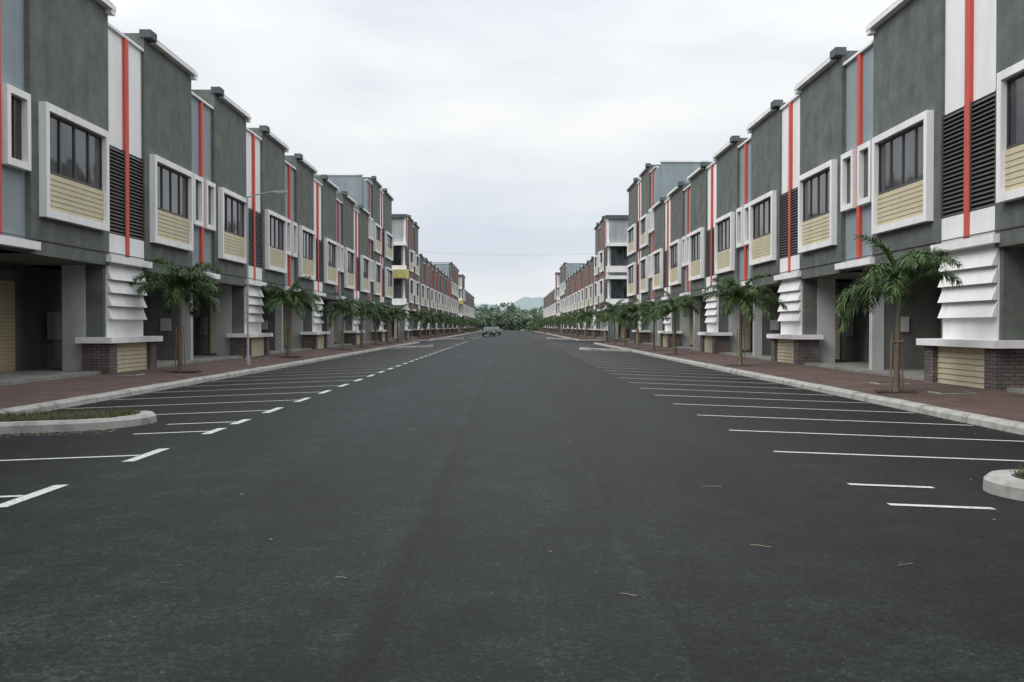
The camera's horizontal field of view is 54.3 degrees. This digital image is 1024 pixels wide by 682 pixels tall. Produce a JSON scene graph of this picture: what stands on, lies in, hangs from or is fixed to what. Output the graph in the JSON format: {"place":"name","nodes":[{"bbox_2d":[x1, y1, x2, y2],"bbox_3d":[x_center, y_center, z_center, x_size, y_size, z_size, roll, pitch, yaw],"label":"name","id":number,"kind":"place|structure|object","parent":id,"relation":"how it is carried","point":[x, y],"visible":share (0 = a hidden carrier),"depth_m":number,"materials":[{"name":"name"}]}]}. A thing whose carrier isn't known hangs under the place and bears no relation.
{"place":"outdoors","nodes":[
{"label":"outdoors","id":0,"kind":"place"},
{"bbox_2d":[0,340,415,408],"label":"pavement","id":1,"kind":"structure","parent":0,"point":[16,395],"depth_m":28.74,"materials":[{"name":"red brick"}]},
{"bbox_2d":[111,374,144,375],"bbox_3d":[-11.658,1.020,30.196,0.840,0.044,0.740,0,1,0],"label":"drain cover","id":2,"kind":"object","parent":1,"relation":"in","point":[129,374],"visible":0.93,"depth_m":29.90,"materials":[{"name":"metal"}]},
{"bbox_2d":[130,257,221,372],"bbox_3d":[-10.980,-0.868,32.967,3.422,3.856,3.181,1,1,31],"label":"palm tree","id":3,"kind":"object","parent":1,"relation":"on","point":[180,278],"visible":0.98,"depth_m":32.84,"materials":[{"name":"green plant"}]},
{"bbox_2d":[246,190,287,364],"bbox_3d":[-9.771,-2.488,39.749,1.690,6.970,0.240,0,1,0],"label":"street lamp","id":4,"kind":"object","parent":1,"relation":"on","point":[276,192],"visible":0.96,"depth_m":39.71,"materials":[{"name":"metal"}]},
{"bbox_2d":[261,275,320,357],"bbox_3d":[-10.890,-1.190,49.034,3.229,4.031,3.156,1,1,44],"label":"palm tree","id":5,"kind":"object","parent":1,"relation":"on","point":[282,295],"visible":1,"depth_m":48.81,"materials":[{"name":"green plant"}]},
{"bbox_2d":[320,292,363,349],"bbox_3d":[-10.992,-1.287,64.979,3.130,3.749,2.948,1,1,32],"label":"palm tree","id":6,"kind":"object","parent":1,"relation":"on","point":[344,307],"visible":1,"depth_m":64.74,"materials":[{"name":"green plant"}]},
{"bbox_2d":[344,298,380,346],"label":"palm tree","id":7,"kind":"object","parent":1,"relation":"on","point":[363,310],"visible":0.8,"depth_m":72.69,"materials":[{"name":"green plant"}]},
{"bbox_2d":[358,300,392,344],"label":"palm tree","id":8,"kind":"object","parent":1,"relation":"on","point":[383,311],"visible":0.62,"depth_m":80.97,"materials":[{"name":"green plant"}]},
{"bbox_2d":[374,303,402,342],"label":"palm tree","id":9,"kind":"object","parent":1,"relation":"on","point":[392,315],"visible":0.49,"depth_m":88.96,"materials":[{"name":"green plant"}]},
{"bbox_2d":[383,304,413,341],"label":"palm tree","id":10,"kind":"object","parent":1,"relation":"on","point":[404,314],"visible":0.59,"depth_m":96.94,"materials":[{"name":"green plant"}]},
{"bbox_2d":[408,332,465,340],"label":"pavement","id":11,"kind":"structure","parent":0,"point":[423,338],"depth_m":131.22,"materials":[{"name":"concrete"}]},
{"bbox_2d":[410,309,431,338],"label":"palm tree","id":12,"kind":"object","parent":11,"relation":"on","point":[420,317],"visible":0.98,"depth_m":120.72,"materials":[{"name":"green plant"}]},
{"bbox_2d":[414,308,437,337],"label":"palm tree","id":13,"kind":"object","parent":11,"relation":"on","point":[430,312],"visible":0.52,"depth_m":128.91,"materials":[{"name":"green plant"}]},
{"bbox_2d":[422,316,438,336],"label":"palm tree","id":14,"kind":"object","parent":11,"relation":"on","point":[423,324],"visible":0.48,"depth_m":136.81,"materials":[{"name":"green plant"}]},
{"bbox_2d":[431,310,445,336],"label":"palm tree","id":15,"kind":"object","parent":11,"relation":"on","point":[441,317],"visible":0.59,"depth_m":144.80,"materials":[{"name":"green plant"}]},
{"bbox_2d":[437,311,451,335],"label":"palm tree","id":16,"kind":"object","parent":11,"relation":"on","point":[442,313],"visible":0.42,"depth_m":160.75,"materials":[{"name":"green plant"}]},
{"bbox_2d":[443,316,453,334],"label":"palm tree","id":17,"kind":"object","parent":11,"relation":"on","point":[447,321],"visible":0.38,"depth_m":168.94,"materials":[{"name":"green plant"}]},
{"bbox_2d":[443,313,458,334],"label":"palm tree","id":18,"kind":"object","parent":11,"relation":"on","point":[450,317],"visible":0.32,"depth_m":176.91,"materials":[{"name":"green plant"}]},
{"bbox_2d":[444,320,457,334],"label":"palm tree","id":19,"kind":"object","parent":11,"relation":"on","point":[455,321],"visible":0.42,"depth_m":184.94,"materials":[{"name":"green plant"}]},
{"bbox_2d":[453,315,464,333],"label":"palm tree","id":20,"kind":"object","parent":11,"relation":"on","point":[463,319],"visible":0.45,"depth_m":208.89,"materials":[{"name":"green plant"}]},
{"bbox_2d":[108,0,896,305],"label":"sky","id":21,"kind":"structure","parent":0,"point":[506,130],"materials":[{"name":"white"}]},
{"bbox_2d":[475,297,543,321],"bbox_3d":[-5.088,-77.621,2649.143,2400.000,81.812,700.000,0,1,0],"label":"hill","id":22,"kind":"structure","parent":0,"point":[527,303],"depth_m":2514.28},
{"bbox_2d":[0,330,1023,681],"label":"road","id":23,"kind":"structure","parent":0,"point":[460,512],"depth_m":7.28,"materials":[{"name":"grey asphalt"}]},
{"bbox_2d":[0,406,156,433],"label":"traffic island","id":24,"kind":"structure","parent":23,"relation":"on","point":[42,422],"depth_m":15.79,"materials":[{"name":"concrete"}]},
{"bbox_2d":[0,341,419,414],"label":"kerb","id":25,"kind":"structure","parent":23,"relation":"on","point":[68,402],"depth_m":26.38,"materials":[{"name":"concrete"}]},
{"bbox_2d":[386,345,433,348],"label":"traffic island","id":26,"kind":"structure","parent":23,"relation":"on","point":[408,346],"depth_m":75.56,"materials":[{"name":"concrete"}]},
{"bbox_2d":[428,333,470,340],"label":"kerb","id":27,"kind":"structure","parent":23,"relation":"on","point":[449,336],"depth_m":158.00,"materials":[{"name":"concrete"}]},
{"bbox_2d":[436,337,463,339],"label":"traffic island","id":28,"kind":"structure","parent":23,"relation":"on","point":[448,338],"depth_m":126.05,"materials":[{"name":"concrete"}]},
{"bbox_2d":[482,327,495,336],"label":"car","id":29,"kind":"object","parent":23,"relation":"on","point":[488,330],"visible":1,"depth_m":143.50,"materials":[{"name":"paint"}]},
{"bbox_2d":[490,327,500,334],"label":"car","id":30,"kind":"object","parent":23,"relation":"on","point":[498,329],"visible":0.54,"depth_m":166.78,"materials":[{"name":"paint"}]},
{"bbox_2d":[4,352,1007,595],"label":"fallen leaves","id":31,"kind":"object","parent":23,"relation":"on","point":[413,429],"visible":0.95,"depth_m":15.25,"materials":[{"name":"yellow plant"}]},
{"bbox_2d":[0,334,1023,508],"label":"road markings","id":32,"kind":"object","parent":23,"relation":"on","point":[30,495],"visible":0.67,"depth_m":14.64,"materials":[{"name":"paint"}]},
{"bbox_2d":[546,337,573,339],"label":"traffic island","id":33,"kind":"structure","parent":23,"relation":"on","point":[560,338],"depth_m":127.25,"materials":[{"name":"concrete"}]},
{"bbox_2d":[545,333,579,340],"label":"kerb","id":34,"kind":"structure","parent":23,"relation":"on","point":[562,336],"depth_m":156.75,"materials":[{"name":"concrete"}]},
{"bbox_2d":[579,347,630,351],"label":"traffic island","id":35,"kind":"structure","parent":23,"relation":"on","point":[605,349],"depth_m":66.77,"materials":[{"name":"concrete"}]},
{"bbox_2d":[593,342,1023,434],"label":"kerb","id":36,"kind":"structure","parent":23,"relation":"on","point":[1007,425],"depth_m":22.00,"materials":[{"name":"concrete"}]},
{"bbox_2d":[983,462,1023,500],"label":"traffic island","id":37,"kind":"structure","parent":23,"relation":"on","point":[1009,483],"depth_m":9.35,"materials":[{"name":"concrete"}]},
{"bbox_2d":[416,333,628,343],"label":"side street","id":38,"kind":"structure","parent":0,"point":[591,342],"depth_m":113.45,"materials":[{"name":"grey asphalt"}]},
{"bbox_2d":[548,333,604,340],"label":"pavement","id":39,"kind":"structure","parent":0,"point":[591,338],"depth_m":126.43,"materials":[{"name":"concrete"}]},
{"bbox_2d":[545,316,558,333],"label":"palm tree","id":40,"kind":"object","parent":39,"relation":"on","point":[551,317],"visible":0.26,"depth_m":215.45,"materials":[{"name":"green plant"}]},
{"bbox_2d":[556,311,569,335],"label":"palm tree","id":41,"kind":"object","parent":39,"relation":"on","point":[559,318],"visible":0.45,"depth_m":167.55,"materials":[{"name":"green plant"}]},
{"bbox_2d":[560,312,572,336],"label":"palm tree","id":42,"kind":"object","parent":39,"relation":"on","point":[564,318],"visible":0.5,"depth_m":151.51,"materials":[{"name":"green plant"}]},
{"bbox_2d":[566,315,580,336],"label":"palm tree","id":43,"kind":"object","parent":39,"relation":"on","point":[571,320],"visible":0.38,"depth_m":143.12,"materials":[{"name":"green plant"}]},
{"bbox_2d":[565,311,587,337],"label":"palm tree","id":44,"kind":"object","parent":39,"relation":"on","point":[571,313],"visible":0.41,"depth_m":135.55,"materials":[{"name":"green plant"}]},
{"bbox_2d":[571,313,592,338],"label":"palm tree","id":45,"kind":"object","parent":39,"relation":"on","point":[581,319],"visible":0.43,"depth_m":127.47,"materials":[{"name":"green plant"}]},
{"bbox_2d":[573,305,598,338],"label":"palm tree","id":46,"kind":"object","parent":39,"relation":"on","point":[586,315],"visible":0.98,"depth_m":119.21,"materials":[{"name":"green plant"}]},
{"bbox_2d":[599,342,1023,422],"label":"pavement","id":47,"kind":"structure","parent":0,"point":[1002,404],"depth_m":26.42,"materials":[{"name":"red brick"}]},
{"bbox_2d":[593,310,619,342],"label":"palm tree","id":48,"kind":"object","parent":47,"relation":"on","point":[604,321],"visible":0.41,"depth_m":95.25,"materials":[{"name":"green plant"}]},
{"bbox_2d":[598,299,629,343],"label":"palm tree","id":49,"kind":"object","parent":47,"relation":"on","point":[611,307],"visible":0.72,"depth_m":87.25,"materials":[{"name":"green plant"}]},
{"bbox_2d":[609,309,642,345],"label":"palm tree","id":50,"kind":"object","parent":47,"relation":"on","point":[625,317],"visible":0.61,"depth_m":79.49,"materials":[{"name":"green plant"}]},
{"bbox_2d":[616,296,658,347],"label":"palm tree","id":51,"kind":"object","parent":47,"relation":"on","point":[630,306],"visible":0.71,"depth_m":71.56,"materials":[{"name":"green plant"}]},
{"bbox_2d":[631,297,668,350],"bbox_3d":[9.059,-1.051,63.611,2.687,3.428,2.852,-1,1,-42],"label":"palm tree","id":52,"kind":"object","parent":47,"relation":"on","point":[646,316],"visible":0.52,"depth_m":63.59,"materials":[{"name":"green plant"}]},
{"bbox_2d":[647,289,703,354],"bbox_3d":[9.025,-1.067,55.490,3.112,3.707,3.041,0,1,-4],"label":"palm tree","id":53,"kind":"object","parent":47,"relation":"on","point":[683,301],"visible":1,"depth_m":55.28,"materials":[{"name":"green plant"}]},
{"bbox_2d":[702,272,788,365],"bbox_3d":[9.091,-0.851,39.614,3.457,3.744,3.213,0,1,27],"label":"palm tree","id":54,"kind":"object","parent":47,"relation":"on","point":[737,289],"visible":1,"depth_m":39.42,"materials":[{"name":"green plant"}]},
{"bbox_2d":[869,382,909,383],"bbox_3d":[10.149,1.141,26.839,0.840,0.044,0.740,0,1,0],"label":"drain cover","id":55,"kind":"object","parent":47,"relation":"on","point":[885,383],"visible":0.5,"depth_m":26.83,"materials":[{"name":"metal"}]},
{"bbox_2d":[834,234,962,393],"bbox_3d":[9.125,-0.643,23.582,2.958,3.795,3.140,0,1,17],"label":"palm tree","id":56,"kind":"object","parent":47,"relation":"on","point":[898,275],"visible":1,"depth_m":23.56,"materials":[{"name":"green plant"}]},
{"bbox_2d":[927,391,972,393],"bbox_3d":[10.156,1.196,23.040,0.840,0.044,0.740,0,1,0],"label":"drain cover","id":57,"kind":"object","parent":47,"relation":"on","point":[950,392],"visible":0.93,"depth_m":22.83,"materials":[{"name":"metal"}]},
{"label":"ground","id":58,"kind":"structure","parent":0,"visible":0},
{"bbox_2d":[0,0,393,385],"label":"shophouse row","id":59,"kind":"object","parent":58,"relation":"on","point":[125,158],"visible":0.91,"depth_m":33.46,"materials":[{"name":"paint"}]},
{"bbox_2d":[1,83,392,298],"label":"window frames","id":60,"kind":"structure","parent":59,"relation":"in","point":[45,108],"depth_m":35.41,"materials":[{"name":"white paint"}]},
{"bbox_2d":[11,96,390,285],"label":"window glass","id":61,"kind":"structure","parent":59,"relation":"in","point":[66,130],"depth_m":29.79,"materials":[{"name":"black glass"}]},
{"bbox_2d":[365,214,458,340],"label":"shophouse row","id":62,"kind":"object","parent":58,"relation":"on","point":[420,281],"visible":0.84,"depth_m":129.84,"materials":[{"name":"paint"}]},
{"bbox_2d":[392,246,400,298],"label":"end windows","id":63,"kind":"structure","parent":62,"relation":"in","point":[396,249],"depth_m":117.77,"materials":[{"name":"black glass"}]},
{"bbox_2d":[409,249,458,313],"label":"window frames","id":64,"kind":"structure","parent":62,"relation":"in","point":[414,256],"depth_m":144.62,"materials":[{"name":"white paint"}]},
{"bbox_2d":[457,274,474,332],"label":"shophouse row","id":65,"kind":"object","parent":58,"relation":"on","point":[466,303],"visible":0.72,"depth_m":269.42,"materials":[{"name":"grey paint"}]},
{"bbox_2d":[463,290,474,317],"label":"window frames","id":66,"kind":"structure","parent":65,"relation":"in","point":[471,312],"depth_m":286.27,"materials":[{"name":"white paint"}]},
{"bbox_2d":[474,302,543,330],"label":"distant trees","id":67,"kind":"object","parent":58,"relation":"on","point":[505,319],"visible":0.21,"depth_m":392.18,"materials":[{"name":"green plant"}]},
{"bbox_2d":[542,272,562,332],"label":"shophouse row","id":68,"kind":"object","parent":58,"relation":"on","point":[551,299],"visible":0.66,"depth_m":260.51,"materials":[{"name":"paint"}]},
{"bbox_2d":[543,289,555,317],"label":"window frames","id":69,"kind":"structure","parent":68,"relation":"in","point":[549,311],"depth_m":280.39,"materials":[{"name":"white paint"}]},
{"bbox_2d":[559,215,636,340],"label":"shophouse row","id":70,"kind":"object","parent":58,"relation":"on","point":[597,278],"visible":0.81,"depth_m":126.03,"materials":[{"name":"paint"}]},
{"bbox_2d":[559,250,603,313],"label":"window frames","id":71,"kind":"structure","parent":70,"relation":"in","point":[598,283],"depth_m":146.39,"materials":[{"name":"white paint"}]},
{"bbox_2d":[612,246,628,298],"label":"end windows","id":72,"kind":"structure","parent":70,"relation":"in","point":[619,253],"depth_m":118.78,"materials":[{"name":"black glass"}]},
{"bbox_2d":[626,0,1023,393],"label":"shophouse row","id":73,"kind":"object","parent":58,"relation":"on","point":[901,133],"visible":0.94,"depth_m":33.10,"materials":[{"name":"paint"}]},
{"bbox_2d":[627,60,1023,296],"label":"window frames","id":74,"kind":"structure","parent":73,"relation":"in","point":[857,155],"depth_m":34.15,"materials":[{"name":"white paint"}]},
{"bbox_2d":[629,75,1023,282],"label":"window glass","id":75,"kind":"structure","parent":73,"relation":"in","point":[1016,87],"depth_m":30.53,"materials":[{"name":"black glass"}]}
]}

